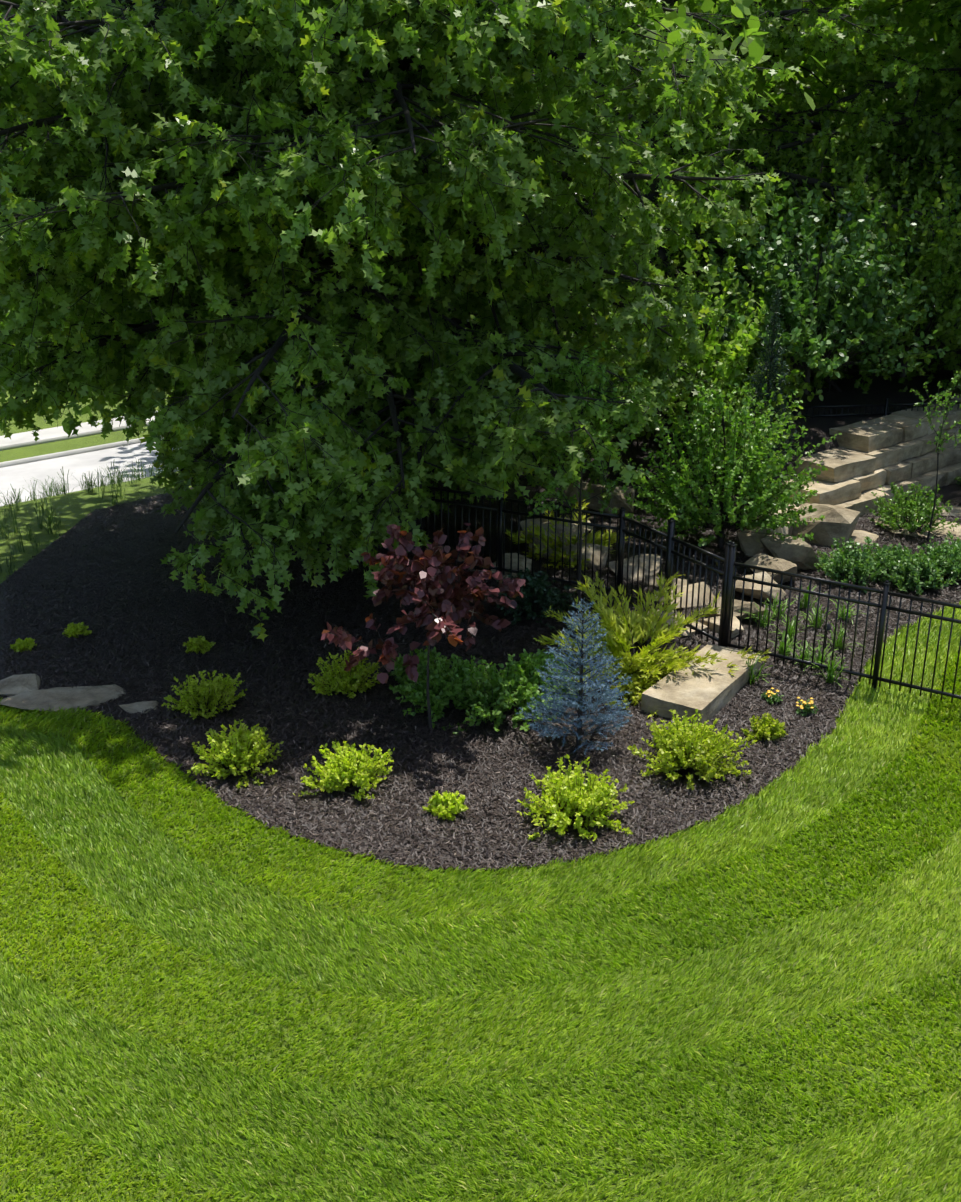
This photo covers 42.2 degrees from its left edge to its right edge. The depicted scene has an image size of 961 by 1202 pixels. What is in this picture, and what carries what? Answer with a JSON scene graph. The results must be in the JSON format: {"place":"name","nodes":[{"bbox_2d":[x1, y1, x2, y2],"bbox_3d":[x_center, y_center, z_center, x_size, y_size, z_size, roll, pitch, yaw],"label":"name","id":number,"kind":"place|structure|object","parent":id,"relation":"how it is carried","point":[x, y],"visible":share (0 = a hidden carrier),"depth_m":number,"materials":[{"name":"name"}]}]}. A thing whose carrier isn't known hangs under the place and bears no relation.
{"place":"outdoors","nodes":[
{"label":"outdoors","id":0,"kind":"place"},
{"bbox_2d":[0,410,160,446],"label":"sidewalk","id":1,"kind":"structure","parent":0,"point":[24,437],"depth_m":43.35,"materials":[{"name":"concrete"}]},
{"bbox_2d":[0,459,177,575],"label":"tall grass","id":2,"kind":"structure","parent":0,"point":[112,482],"depth_m":21.75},
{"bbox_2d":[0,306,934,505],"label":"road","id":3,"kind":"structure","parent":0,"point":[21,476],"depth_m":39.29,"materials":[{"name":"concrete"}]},
{"bbox_2d":[0,435,163,467],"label":"kerb","id":4,"kind":"structure","parent":3,"relation":"on","point":[65,453],"depth_m":40.97,"materials":[{"name":"concrete"}]},
{"bbox_2d":[0,265,960,1201],"bbox_3d":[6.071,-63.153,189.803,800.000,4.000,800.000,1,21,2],"label":"ground","id":5,"kind":"structure","parent":0,"point":[74,507],"depth_m":9.09,"materials":[{"name":"plant"}]},
{"bbox_2d":[0,422,149,450],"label":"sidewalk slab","id":6,"kind":"structure","parent":5,"relation":"on","point":[31,443],"depth_m":42.86,"materials":[{"name":"concrete"}]},
{"bbox_2d":[0,14,168,341],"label":"oak leaves","id":7,"kind":"object","parent":5,"relation":"on","point":[6,124],"depth_m":58.90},
{"bbox_2d":[158,31,636,274],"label":"oak leaves","id":8,"kind":"object","parent":5,"relation":"on","point":[313,227],"depth_m":36.74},
{"bbox_2d":[62,0,825,449],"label":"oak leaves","id":9,"kind":"object","parent":5,"relation":"on","point":[672,22],"visible":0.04,"depth_m":19.60,"materials":[{"name":"green plant"}]},
{"bbox_2d":[0,475,960,870],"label":"mulch bed","id":10,"kind":"object","parent":5,"relation":"on","point":[952,493],"visible":0.27,"depth_m":15.82,"materials":[{"name":"wood"}]},
{"bbox_2d":[0,674,40,695],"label":"flat stone","id":11,"kind":"object","parent":10,"relation":"on","point":[13,685],"visible":0.77,"depth_m":14.27,"materials":[{"name":"stone"}]},
{"bbox_2d":[10,637,37,652],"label":"spirea","id":12,"kind":"object","parent":10,"relation":"on","point":[20,645],"depth_m":15.33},
{"bbox_2d":[0,684,125,712],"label":"flat stone","id":13,"kind":"object","parent":10,"relation":"on","point":[55,698],"visible":0.81,"depth_m":13.92,"materials":[{"name":"stone"}]},
{"bbox_2d":[62,622,91,637],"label":"spirea","id":14,"kind":"object","parent":10,"relation":"on","point":[80,628],"depth_m":15.76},
{"bbox_2d":[118,701,158,712],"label":"flat stone","id":15,"kind":"object","parent":10,"relation":"on","point":[143,706],"visible":0.77,"depth_m":13.74,"materials":[{"name":"stone"}]},
{"bbox_2d":[183,635,215,654],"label":"spirea","id":16,"kind":"object","parent":10,"relation":"on","point":[205,645],"depth_m":15.29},
{"bbox_2d":[187,719,283,788],"bbox_3d":[-2.458,1.482,12.441,0.976,0.508,1.068,1,21,2],"label":"spirea","id":17,"kind":"object","parent":10,"relation":"on","point":[242,753],"depth_m":12.33,"materials":[{"name":"plant"}]},
{"bbox_2d":[389,652,493,727],"bbox_3d":[-0.406,0.932,13.824,1.296,0.590,1.312,1,21,2],"label":"viburnum","id":18,"kind":"object","parent":10,"relation":"on","point":[440,700],"depth_m":13.67,"materials":[{"name":"plant"}]},
{"bbox_2d":[0,494,960,870],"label":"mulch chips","id":19,"kind":"object","parent":10,"relation":"on","point":[384,838],"visible":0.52,"depth_m":13.86,"materials":[{"name":"wood"}]},
{"bbox_2d":[162,670,246,719],"bbox_3d":[-3.042,1.027,13.717,0.870,0.487,0.897,1,21,2],"label":"spirea","id":20,"kind":"object","parent":19,"relation":"on","point":[202,688],"depth_m":13.62,"materials":[{"name":"plant"}]},
{"bbox_2d":[292,741,394,800],"bbox_3d":[-1.312,1.610,12.164,0.932,0.428,0.943,1,21,2],"label":"spirea","id":21,"kind":"object","parent":19,"relation":"on","point":[347,776],"depth_m":12.04,"materials":[{"name":"plant"}]},
{"bbox_2d":[307,647,381,698],"bbox_3d":[-1.524,0.796,14.225,0.855,0.493,0.890,1,21,2],"label":"spirea","id":22,"kind":"object","parent":19,"relation":"on","point":[345,679],"depth_m":14.10,"materials":[{"name":"plant"}]},
{"bbox_2d":[0,0,801,641],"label":"oak","id":23,"kind":"object","parent":19,"relation":"on","point":[34,90],"depth_m":14.54,"materials":[{"name":"plant"}]},
{"bbox_2d":[321,523,524,728],"bbox_3d":[-0.535,0.306,13.019,1.689,2.255,2.497,9,23,23],"label":"purple tree","id":24,"kind":"object","parent":19,"relation":"on","point":[456,608],"depth_m":12.74,"materials":[{"name":"plant"}]},
{"bbox_2d":[389,646,460,690],"bbox_3d":[-0.632,0.785,14.293,0.895,0.498,0.918,1,21,2],"label":"shrub","id":25,"kind":"object","parent":19,"relation":"on","point":[399,672],"depth_m":14.22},
{"bbox_2d":[422,790,468,820],"bbox_3d":[-0.326,1.903,11.673,0.438,0.273,0.442,1,21,2],"label":"spirea","id":26,"kind":"object","parent":19,"relation":"on","point":[434,807],"depth_m":11.63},
{"bbox_2d":[441,654,575,734],"bbox_3d":[0.319,0.997,13.584,1.453,0.661,1.549,1,21,2],"label":"shrub","id":27,"kind":"object","parent":19,"relation":"on","point":[503,683],"depth_m":13.41,"materials":[{"name":"plant"}]},
{"bbox_2d":[502,648,589,703],"bbox_3d":[0.705,0.813,14.064,1.146,0.586,1.142,1,21,2],"label":"viburnum","id":28,"kind":"object","parent":19,"relation":"on","point":[534,659],"depth_m":13.91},
{"bbox_2d":[515,598,631,754],"bbox_3d":[0.964,0.764,12.685,1.175,1.633,1.102,1,21,2],"label":"blue spruce","id":29,"kind":"object","parent":19,"relation":"on","point":[571,704],"depth_m":12.65,"materials":[{"name":"plant"}]},
{"bbox_2d":[517,754,633,840],"bbox_3d":[0.885,1.772,11.550,1.105,0.581,1.055,1,21,2],"label":"spirea","id":30,"kind":"object","parent":19,"relation":"on","point":[563,819],"depth_m":11.41,"materials":[{"name":"plant"}]},
{"bbox_2d":[521,340,661,615],"bbox_3d":[1.383,-1.529,15.986,1.787,3.596,1.584,1,21,2],"label":"young tree","id":31,"kind":"object","parent":19,"relation":"on","point":[553,483],"depth_m":15.69,"materials":[{"name":"plant"}]},
{"bbox_2d":[544,581,702,702],"bbox_3d":[1.707,0.451,14.638,2.460,0.752,2.282,-14,25,-32],"label":"gold juniper wood","id":32,"kind":"object","parent":19,"relation":"on","point":[635,642],"visible":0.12,"depth_m":15.07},
{"bbox_2d":[627,709,756,789],"bbox_3d":[2.117,1.443,12.455,1.301,0.536,1.207,1,21,2],"label":"spirea","id":33,"kind":"object","parent":19,"relation":"on","point":[708,769],"depth_m":12.34,"materials":[{"name":"plant"}]},
{"bbox_2d":[619,365,841,548],"bbox_3d":[3.722,-2.128,18.744,3.175,2.762,3.151,1,21,2],"label":"shrub","id":34,"kind":"object","parent":19,"relation":"on","point":[714,518],"depth_m":18.38,"materials":[{"name":"plant"}]},
{"bbox_2d":[726,288,796,461],"bbox_3d":[4.752,-3.402,20.887,1.202,3.630,1.078,1,21,2],"label":"conifer tree","id":35,"kind":"object","parent":19,"relation":"on","point":[767,361],"depth_m":20.69,"materials":[{"name":"plant"}]},
{"bbox_2d":[742,712,787,741],"bbox_3d":[2.997,1.333,13.124,0.489,0.317,0.420,1,21,2],"label":"spirea","id":36,"kind":"object","parent":19,"relation":"on","point":[768,724],"depth_m":13.09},
{"bbox_2d":[761,689,783,704],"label":"flower foliage","id":37,"kind":"object","parent":19,"relation":"on","point":[778,698],"depth_m":13.94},
{"bbox_2d":[766,687,778,696],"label":"flower heads","id":38,"kind":"object","parent":37,"relation":"attached to","point":[769,692],"visible":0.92,"depth_m":13.95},
{"bbox_2d":[796,699,817,715],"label":"flower foliage","id":39,"kind":"object","parent":19,"relation":"on","point":[807,706],"depth_m":13.63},
{"bbox_2d":[796,697,813,708],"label":"flower heads","id":40,"kind":"object","parent":39,"relation":"attached to","point":[810,703],"visible":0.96,"depth_m":13.63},
{"bbox_2d":[823,623,830,653],"bbox_3d":[4.198,0.470,15.151,0.095,0.440,0.100,1,21,2],"label":"path light","id":41,"kind":"object","parent":19,"relation":"on","point":[828,626],"visible":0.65,"depth_m":15.07,"materials":[{"name":"black"}]},
{"bbox_2d":[910,370,960,540],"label":"young tree","id":42,"kind":"object","parent":19,"relation":"on","point":[954,381],"depth_m":18.70,"materials":[{"name":"plant"}]},
{"bbox_2d":[491,553,531,577],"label":"stone","id":43,"kind":"object","parent":10,"relation":"on","point":[515,561],"visible":0.5,"depth_m":17.93,"materials":[{"name":"stone"}]},
{"bbox_2d":[493,567,576,629],"bbox_3d":[0.698,-0.089,16.407,1.163,0.608,1.306,1,21,2],"label":"dark shrub","id":44,"kind":"object","parent":10,"relation":"on","point":[538,582],"depth_m":16.29,"materials":[{"name":"plant"}]},
{"bbox_2d":[529,531,558,559],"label":"shrub","id":45,"kind":"object","parent":10,"relation":"on","point":[537,541],"visible":0.1,"depth_m":18.62,"materials":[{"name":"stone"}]},
{"bbox_2d":[520,517,592,541],"bbox_3d":[1.152,-0.997,19.228,1.049,0.494,0.896,12,24,29],"label":"stone","id":46,"kind":"object","parent":10,"relation":"on","point":[559,527],"visible":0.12,"depth_m":19.09,"materials":[{"name":"stone"}]},
{"bbox_2d":[470,256,656,439],"bbox_3d":[1.253,-4.952,24.308,5.182,4.121,4.779,1,21,2],"label":"tree","id":47,"kind":"object","parent":10,"relation":"on","point":[601,388],"depth_m":23.36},
{"bbox_2d":[505,497,632,573],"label":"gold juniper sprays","id":48,"kind":"object","parent":10,"relation":"on","point":[597,539],"visible":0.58,"depth_m":18.65,"materials":[{"name":"plant"}]},
{"bbox_2d":[557,542,607,568],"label":"stone","id":49,"kind":"object","parent":10,"relation":"on","point":[589,551],"visible":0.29,"depth_m":18.25,"materials":[{"name":"stone"}]},
{"bbox_2d":[565,481,634,513],"bbox_3d":[2.011,-1.727,21.009,1.190,0.649,0.904,1,21,2],"label":"stone","id":50,"kind":"object","parent":10,"relation":"on","point":[618,500],"visible":0.5,"depth_m":20.70,"materials":[{"name":"stone"}]},
{"bbox_2d":[607,554,659,580],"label":"stone","id":51,"kind":"object","parent":10,"relation":"on","point":[612,565],"visible":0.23,"depth_m":17.88,"materials":[{"name":"stone"}]},
{"bbox_2d":[320,397,960,702],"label":"fence","id":52,"kind":"object","parent":10,"relation":"on","point":[730,577],"visible":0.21,"depth_m":15.30,"materials":[{"name":"black"}]},
{"bbox_2d":[532,571,770,717],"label":"gold juniper sprays","id":53,"kind":"object","parent":10,"relation":"on","point":[640,665],"visible":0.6,"depth_m":14.83,"materials":[{"name":"plant"}]},
{"bbox_2d":[645,574,686,588],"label":"stone","id":54,"kind":"object","parent":10,"relation":"on","point":[657,586],"visible":0.35,"depth_m":17.39,"materials":[{"name":"stone"}]},
{"bbox_2d":[642,610,706,635],"bbox_3d":[2.457,0.273,16.042,0.504,0.246,0.887,-19,28,-41],"label":"stone","id":55,"kind":"object","parent":10,"relation":"on","point":[685,633],"visible":0.19,"depth_m":15.85,"materials":[{"name":"stone"}]},
{"bbox_2d":[655,582,713,607],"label":"stone","id":56,"kind":"object","parent":10,"relation":"on","point":[707,594],"visible":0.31,"depth_m":16.82,"materials":[{"name":"stone"}]},
{"bbox_2d":[641,644,763,725],"bbox_3d":[2.542,0.980,14.217,0.758,0.354,1.784,13,24,31],"label":"rock","id":57,"kind":"object","parent":10,"relation":"on","point":[706,693],"visible":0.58,"depth_m":13.88,"materials":[{"name":"stone"}]},
{"bbox_2d":[700,616,743,638],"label":"boulder","id":58,"kind":"object","parent":10,"relation":"on","point":[735,626],"visible":0.48,"depth_m":15.87,"materials":[{"name":"stone"}]},
{"bbox_2d":[706,597,764,618],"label":"boulder","id":59,"kind":"object","parent":10,"relation":"on","point":[746,609],"visible":0.42,"depth_m":16.15,"materials":[{"name":"stone"}]},
{"bbox_2d":[733,571,785,602],"bbox_3d":[3.809,-0.139,17.036,0.730,0.408,0.621,11,23,26],"label":"boulder","id":60,"kind":"object","parent":10,"relation":"on","point":[756,589],"visible":0.65,"depth_m":16.85,"materials":[{"name":"stone"}]},
{"bbox_2d":[736,520,787,557],"bbox_3d":[4.322,-0.946,19.059,0.702,0.582,1.036,16,26,36],"label":"boulder","id":61,"kind":"object","parent":10,"relation":"on","point":[751,544],"visible":0.42,"depth_m":18.77,"materials":[{"name":"stone"}]},
{"bbox_2d":[745,553,796,583],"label":"boulder","id":62,"kind":"object","parent":10,"relation":"on","point":[764,560],"visible":0.52,"depth_m":17.57,"materials":[{"name":"stone"}]},
{"bbox_2d":[769,508,792,535],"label":"boulder","id":63,"kind":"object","parent":10,"relation":"on","point":[790,529],"depth_m":19.53,"materials":[{"name":"stone"}]},
{"bbox_2d":[760,531,821,569],"bbox_3d":[4.601,-0.725,18.428,0.676,0.563,0.999,-18,27,-39],"label":"boulder","id":64,"kind":"object","parent":10,"relation":"on","point":[799,553],"visible":0.6,"depth_m":18.14,"materials":[{"name":"stone"}]},
{"bbox_2d":[739,583,864,687],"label":"grassy plants","id":65,"kind":"object","parent":10,"relation":"on","point":[830,671],"visible":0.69,"depth_m":15.41,"materials":[{"name":"plant"}]},
{"bbox_2d":[788,502,852,509],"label":"block wall","id":66,"kind":"structure","parent":10,"relation":"on","point":[845,505],"depth_m":20.38,"materials":[{"name":"stone"}]},
{"bbox_2d":[776,478,860,504],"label":"block wall","id":67,"kind":"structure","parent":66,"relation":"on","point":[832,493],"depth_m":20.47,"materials":[{"name":"stone"}]},
{"bbox_2d":[795,448,876,481],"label":"block wall","id":68,"kind":"structure","parent":67,"relation":"on","point":[841,465],"depth_m":21.00,"materials":[{"name":"stone"}]},
{"bbox_2d":[788,503,860,547],"bbox_3d":[5.305,-1.169,19.514,1.117,0.741,0.695,13,24,31],"label":"boulder","id":69,"kind":"object","parent":10,"relation":"on","point":[837,522],"visible":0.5,"depth_m":19.18,"materials":[{"name":"stone"}]},
{"bbox_2d":[814,536,897,592],"bbox_3d":[5.369,-0.597,17.641,1.272,0.728,1.222,1,21,2],"label":"shrub","id":70,"kind":"object","parent":10,"relation":"on","point":[840,554],"depth_m":17.49,"materials":[{"name":"plant"}]},
{"bbox_2d":[848,530,878,544],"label":"rock","id":71,"kind":"object","parent":10,"relation":"on","point":[858,536],"visible":0.44,"depth_m":19.49,"materials":[{"name":"stone"}]},
{"bbox_2d":[843,489,889,516],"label":"block wall","id":72,"kind":"structure","parent":10,"relation":"on","point":[866,498],"depth_m":20.80,"materials":[{"name":"stone"}]},
{"bbox_2d":[851,468,886,490],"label":"block wall","id":73,"kind":"structure","parent":72,"relation":"on","point":[876,478],"depth_m":21.25,"materials":[{"name":"stone"}]},
{"bbox_2d":[865,543,918,580],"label":"shrub","id":74,"kind":"object","parent":10,"relation":"on","point":[899,552],"depth_m":17.86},
{"bbox_2d":[873,479,918,502],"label":"block wall","id":75,"kind":"structure","parent":10,"relation":"on","point":[902,483],"depth_m":21.59,"materials":[{"name":"stone"}]},
{"bbox_2d":[865,482,960,533],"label":"shrub","id":76,"kind":"object","parent":10,"relation":"on","point":[910,503],"depth_m":19.68,"materials":[{"name":"plant"}]},
{"bbox_2d":[874,517,960,538],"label":"pathway","id":77,"kind":"structure","parent":10,"relation":"on","point":[957,531],"depth_m":19.84,"materials":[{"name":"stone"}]},
{"bbox_2d":[884,552,958,594],"bbox_3d":[6.113,-0.414,17.383,1.060,0.525,1.064,1,21,2],"label":"shrub","id":78,"kind":"object","parent":10,"relation":"on","point":[916,564],"depth_m":17.24,"materials":[{"name":"plant"}]},
{"bbox_2d":[913,470,948,493],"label":"block wall","id":79,"kind":"structure","parent":10,"relation":"on","point":[927,479],"depth_m":22.14,"materials":[{"name":"stone"}]},
{"bbox_2d":[901,451,947,478],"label":"block wall","id":80,"kind":"structure","parent":79,"relation":"on","point":[924,463],"depth_m":22.27,"materials":[{"name":"stone"}]},
{"bbox_2d":[892,440,923,460],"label":"block wall","id":81,"kind":"structure","parent":80,"relation":"on","point":[912,448],"depth_m":22.12,"materials":[{"name":"stone"}]},
{"bbox_2d":[913,433,944,454],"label":"block wall","id":82,"kind":"structure","parent":80,"relation":"on","point":[926,447],"depth_m":22.53,"materials":[{"name":"stone"}]},
{"bbox_2d":[868,415,928,441],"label":"block wall","id":83,"kind":"structure","parent":82,"relation":"on","point":[911,430],"depth_m":22.52,"materials":[{"name":"stone"}]},
{"bbox_2d":[909,536,960,579],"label":"shrub","id":84,"kind":"object","parent":10,"relation":"on","point":[954,557],"depth_m":17.62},
{"bbox_2d":[935,506,960,516],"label":"stone block","id":85,"kind":"structure","parent":10,"relation":"on","point":[955,510],"depth_m":20.72,"materials":[{"name":"stone"}]},
{"bbox_2d":[938,463,960,485],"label":"block wall","id":86,"kind":"structure","parent":10,"relation":"on","point":[954,470],"depth_m":22.55,"materials":[{"name":"stone"}]},
{"bbox_2d":[939,444,960,464],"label":"block wall","id":87,"kind":"structure","parent":86,"relation":"on","point":[954,456],"depth_m":22.85,"materials":[{"name":"stone"}]},
{"bbox_2d":[935,427,960,447],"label":"block wall","id":88,"kind":"structure","parent":87,"relation":"on","point":[952,432],"depth_m":23.04,"materials":[{"name":"stone"}]},
{"bbox_2d":[889,407,957,434],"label":"block wall","id":89,"kind":"structure","parent":88,"relation":"on","point":[920,413],"depth_m":23.08,"materials":[{"name":"stone"}]},
{"bbox_2d":[941,531,960,569],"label":"shrub","id":90,"kind":"object","parent":10,"relation":"on","point":[957,538],"depth_m":18.36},
{"bbox_2d":[307,0,808,375],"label":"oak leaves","id":91,"kind":"object","parent":5,"relation":"on","point":[693,4],"depth_m":32.97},
{"bbox_2d":[407,0,960,393],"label":"tree","id":92,"kind":"object","parent":5,"relation":"on","point":[827,32],"depth_m":25.08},
{"bbox_2d":[516,337,960,531],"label":"mulch bed","id":93,"kind":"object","parent":5,"relation":"on","point":[880,390],"depth_m":23.87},
{"bbox_2d":[624,0,853,239],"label":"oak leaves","id":94,"kind":"object","parent":5,"relation":"on","point":[754,71],"depth_m":42.25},
{"bbox_2d":[656,0,960,393],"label":"tree","id":95,"kind":"object","parent":5,"relation":"on","point":[926,86],"depth_m":25.95,"materials":[{"name":"plant"}]},
{"bbox_2d":[682,0,960,359],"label":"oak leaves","id":96,"kind":"object","parent":5,"relation":"on","point":[940,42],"visible":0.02,"depth_m":34.19,"materials":[{"name":"plant"}]},
{"bbox_2d":[683,0,960,237],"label":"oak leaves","id":97,"kind":"object","parent":5,"relation":"on","point":[956,52],"visible":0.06,"depth_m":29.09,"materials":[{"name":"green plant"}]},
{"bbox_2d":[756,3,948,111],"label":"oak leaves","id":98,"kind":"object","parent":5,"relation":"on","point":[896,107],"depth_m":47.06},
{"bbox_2d":[423,0,960,353],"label":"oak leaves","id":99,"kind":"object","parent":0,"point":[910,21],"visible":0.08,"depth_m":28.41,"materials":[{"name":"green plant"}]},
{"bbox_2d":[577,250,824,449],"bbox_3d":[3.807,-4.245,21.959,4.871,3.652,4.869,1,21,2],"label":"shrub","id":100,"kind":"object","parent":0,"point":[724,369],"depth_m":21.31,"materials":[{"name":"plant"}]},
{"bbox_2d":[671,119,943,344],"bbox_3d":[6.821,-7.605,26.371,5.936,4.817,5.596,1,21,2],"label":"tree","id":101,"kind":"object","parent":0,"point":[835,167],"depth_m":25.27,"materials":[{"name":"plant"}]},
{"bbox_2d":[667,178,949,393],"bbox_3d":[6.061,-5.697,22.671,5.430,3.863,5.201,1,21,2],"label":"shrub","id":102,"kind":"object","parent":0,"point":[866,321],"depth_m":22.11,"materials":[{"name":"plant"}]},
{"bbox_2d":[765,1,960,335],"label":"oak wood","id":103,"kind":"object","parent":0,"point":[949,20],"depth_m":34.82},
{"bbox_2d":[769,148,960,376],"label":"shrub","id":104,"kind":"object","parent":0,"point":[948,327],"depth_m":23.40,"materials":[{"name":"plant"}]},
{"bbox_2d":[829,420,902,451],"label":"block wall","id":105,"kind":"structure","parent":0,"point":[865,436],"depth_m":21.82,"materials":[{"name":"stone"}]},
{"bbox_2d":[882,462,911,484],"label":"block wall","id":106,"kind":"structure","parent":0,"point":[900,471],"depth_m":21.67,"materials":[{"name":"stone"}]},
{"bbox_2d":[837,446,903,469],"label":"block wall","id":107,"kind":"structure","parent":106,"relation":"on","point":[889,455],"depth_m":21.65,"materials":[{"name":"stone"}]},
{"bbox_2d":[874,155,960,334],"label":"tree","id":108,"kind":"object","parent":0,"point":[957,181],"depth_m":24.91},
{"bbox_2d":[954,476,960,484],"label":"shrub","id":109,"kind":"object","parent":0,"point":[958,479],"depth_m":22.46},
{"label":"wall block","id":110,"kind":"object","parent":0,"visible":0},
{"bbox_2d":[922,399,960,424],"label":"block wall","id":111,"kind":"structure","parent":110,"relation":"on","point":[955,410],"depth_m":23.65,"materials":[{"name":"stone"}]}
]}

